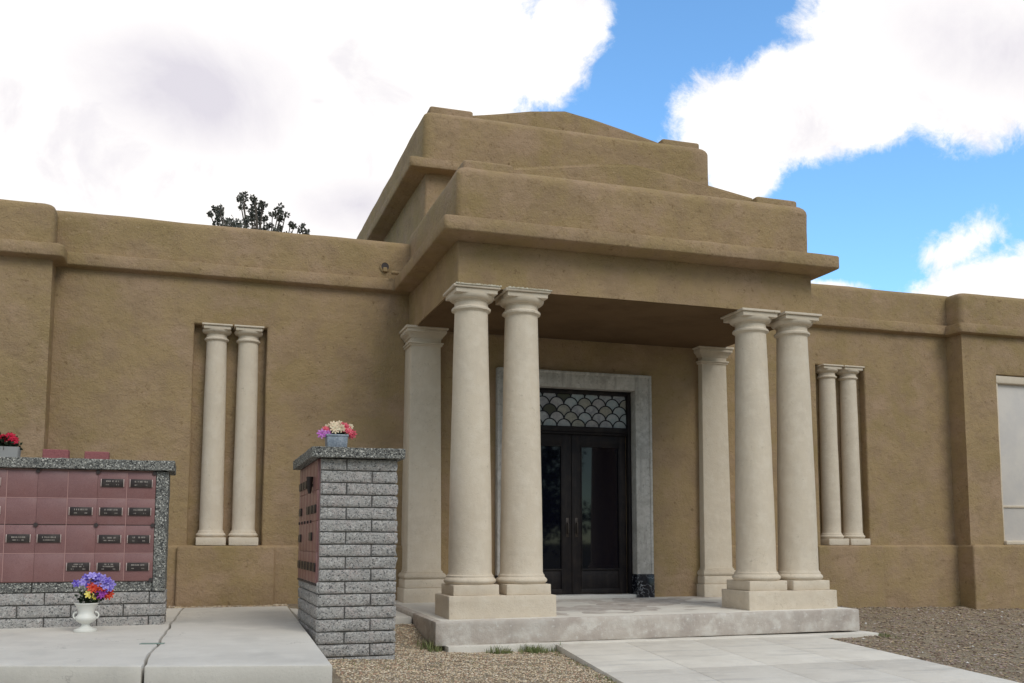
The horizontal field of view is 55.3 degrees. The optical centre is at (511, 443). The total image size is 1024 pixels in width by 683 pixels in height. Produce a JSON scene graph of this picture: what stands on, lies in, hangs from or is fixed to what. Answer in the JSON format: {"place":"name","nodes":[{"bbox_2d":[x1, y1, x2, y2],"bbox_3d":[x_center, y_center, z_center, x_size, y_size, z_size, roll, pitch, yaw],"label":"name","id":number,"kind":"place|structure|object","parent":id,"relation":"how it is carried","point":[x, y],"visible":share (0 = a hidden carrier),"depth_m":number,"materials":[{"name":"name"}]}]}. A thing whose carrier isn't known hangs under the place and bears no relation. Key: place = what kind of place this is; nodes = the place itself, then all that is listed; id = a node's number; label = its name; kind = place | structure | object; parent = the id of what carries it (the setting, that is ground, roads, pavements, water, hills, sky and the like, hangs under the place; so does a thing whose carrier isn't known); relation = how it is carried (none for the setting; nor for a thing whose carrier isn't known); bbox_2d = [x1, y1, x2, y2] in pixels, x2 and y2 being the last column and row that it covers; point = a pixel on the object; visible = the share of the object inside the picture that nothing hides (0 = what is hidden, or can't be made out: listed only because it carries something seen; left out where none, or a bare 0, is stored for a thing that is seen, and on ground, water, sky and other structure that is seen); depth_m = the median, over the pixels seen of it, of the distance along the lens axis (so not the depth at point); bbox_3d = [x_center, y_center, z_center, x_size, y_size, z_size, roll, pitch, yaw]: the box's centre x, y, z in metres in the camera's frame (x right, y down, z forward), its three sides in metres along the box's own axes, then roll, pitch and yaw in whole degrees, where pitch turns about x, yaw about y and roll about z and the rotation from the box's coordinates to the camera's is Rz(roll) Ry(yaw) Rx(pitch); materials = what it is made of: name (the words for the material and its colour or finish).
{"place":"outdoors","nodes":[
{"label":"outdoors","id":0,"kind":"place"},
{"bbox_2d":[0,608,182,682],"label":"path","id":1,"kind":"structure","parent":0,"point":[111,654],"depth_m":7.80,"materials":[{"name":"concrete"}]},
{"bbox_2d":[72,602,99,631],"bbox_3d":[-4.146,1.687,9.502,0.223,0.276,0.223,-3,-6,27],"label":"urn","id":2,"kind":"object","parent":1,"relation":"on","point":[86,616],"visible":0.97,"depth_m":9.44,"materials":[{"name":"white ceramic"}]},
{"bbox_2d":[72,572,115,602],"bbox_3d":[-4.098,1.446,9.588,0.401,0.377,0.253,2,-6,-18],"label":"flower bouquet","id":3,"kind":"object","parent":2,"relation":"in","point":[100,586],"visible":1,"depth_m":9.53,"materials":[{"name":"multicoloured plant"}]},
{"bbox_2d":[0,457,175,628],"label":"columbarium","id":4,"kind":"structure","parent":1,"relation":"on","point":[65,523],"depth_m":10.06,"materials":[{"name":"grey"}]},
{"bbox_2d":[0,446,20,456],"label":"planter","id":5,"kind":"object","parent":4,"relation":"on","point":[7,451],"visible":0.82,"depth_m":10.06,"materials":[{"name":"grey"}]},
{"bbox_2d":[0,432,22,449],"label":"flower bouquet","id":6,"kind":"object","parent":5,"relation":"in","point":[11,439],"visible":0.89,"depth_m":10.12,"materials":[{"name":"red plant"}]},
{"bbox_2d":[42,449,69,457],"bbox_3d":[-4.815,0.121,10.318,0.253,0.113,0.142,2,-6,-18],"label":"granite block","id":7,"kind":"object","parent":4,"relation":"on","point":[51,453],"depth_m":10.25,"materials":[{"name":"pink stone"}]},
{"bbox_2d":[84,451,109,458],"bbox_3d":[-4.435,0.139,10.440,0.242,0.100,0.141,2,-6,-18],"label":"granite block","id":8,"kind":"object","parent":4,"relation":"on","point":[95,455],"depth_m":10.38,"materials":[{"name":"pink stone"}]},
{"bbox_2d":[144,606,331,682],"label":"path","id":9,"kind":"structure","parent":0,"point":[269,644],"depth_m":7.95,"materials":[{"name":"concrete"}]},
{"bbox_2d":[290,608,411,623],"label":"path","id":10,"kind":"structure","parent":0,"point":[401,618],"depth_m":11.80,"materials":[{"name":"concrete"}]},
{"bbox_2d":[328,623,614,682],"bbox_3d":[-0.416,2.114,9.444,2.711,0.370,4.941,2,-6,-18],"label":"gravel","id":11,"kind":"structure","parent":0,"point":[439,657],"depth_m":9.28,"materials":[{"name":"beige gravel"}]},
{"bbox_2d":[0,0,1023,298],"label":"sky","id":12,"kind":"structure","parent":0,"point":[896,127],"materials":[{"name":"white"}]},
{"bbox_2d":[166,604,1023,682],"bbox_3d":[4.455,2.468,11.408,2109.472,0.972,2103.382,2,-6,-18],"label":"ground","id":13,"kind":"structure","parent":0,"point":[336,678],"depth_m":11.49,"materials":[{"name":"brown gravel"}]},
{"bbox_2d":[168,604,287,608],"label":"gravel","id":14,"kind":"structure","parent":13,"relation":"on","point":[227,606],"depth_m":12.81,"materials":[{"name":"brown gravel"}]},
{"bbox_2d":[206,191,310,234],"bbox_3d":[-8.179,-2.248,34.000,7.682,14.174,5.864,-4,-7,33],"label":"eucalyptus tree","id":15,"kind":"object","parent":13,"relation":"on","point":[255,215],"visible":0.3,"depth_m":35.27,"materials":[{"name":"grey plant"}]},
{"bbox_2d":[293,446,404,659],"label":"columbarium","id":16,"kind":"structure","parent":13,"relation":"on","point":[347,541],"depth_m":9.52,"materials":[{"name":"grey stone"}]},
{"bbox_2d":[324,434,348,446],"bbox_3d":[-1.747,-0.016,9.707,0.223,0.140,0.190,2,-6,-18],"label":"metal pot","id":17,"kind":"object","parent":16,"relation":"on","point":[336,440],"visible":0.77,"depth_m":9.63,"materials":[{"name":"metal"}]},
{"bbox_2d":[317,420,356,438],"bbox_3d":[-1.753,-0.118,9.754,0.404,0.238,0.220,2,-6,-18],"label":"flower bouquet","id":18,"kind":"object","parent":17,"relation":"in","point":[337,427],"visible":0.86,"depth_m":9.70,"materials":[{"name":"multicoloured plant"}]},
{"bbox_2d":[0,106,1023,652],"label":"mausoleum","id":19,"kind":"structure","parent":13,"relation":"on","point":[598,382],"depth_m":13.38,"materials":[{"name":"stucco"},{"name":"plaster"},{"name":"concrete"}]},
{"bbox_2d":[540,433,571,594],"bbox_3d":[0.465,1.023,14.349,0.880,2.370,0.100,2,-6,-18],"label":"door","id":20,"kind":"structure","parent":19,"relation":"in","point":[555,448],"depth_m":14.43,"materials":[{"name":"black glass"}]},
{"bbox_2d":[540,393,625,427],"bbox_3d":[0.883,-0.501,14.658,1.800,0.495,0.032,2,-6,-18],"label":"transom window","id":21,"kind":"structure","parent":19,"relation":"in","point":[556,409],"depth_m":14.71,"materials":[{"name":"grey glass"}]},
{"bbox_2d":[571,434,626,593],"bbox_3d":[1.310,1.051,14.622,0.880,2.370,0.100,2,-6,-18],"label":"door","id":22,"kind":"structure","parent":19,"relation":"in","point":[598,462],"depth_m":14.64,"materials":[{"name":"brown metal"}]},
{"bbox_2d":[996,375,1023,544],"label":"window","id":23,"kind":"structure","parent":19,"relation":"in","point":[1010,390],"depth_m":17.02,"materials":[{"name":"paint"}]},
{"bbox_2d":[330,631,901,682],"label":"weeds","id":24,"kind":"object","parent":13,"relation":"on","point":[430,647],"visible":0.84,"depth_m":10.66,"materials":[{"name":"plant"}]},
{"bbox_2d":[830,606,1023,682],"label":"gravel","id":25,"kind":"structure","parent":13,"relation":"on","point":[1003,656],"depth_m":12.42,"materials":[{"name":"brown gravel"}]},
{"bbox_2d":[556,636,1019,682],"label":"path","id":26,"kind":"structure","parent":0,"point":[807,659],"depth_m":9.88,"materials":[{"name":"concrete"}]}
]}

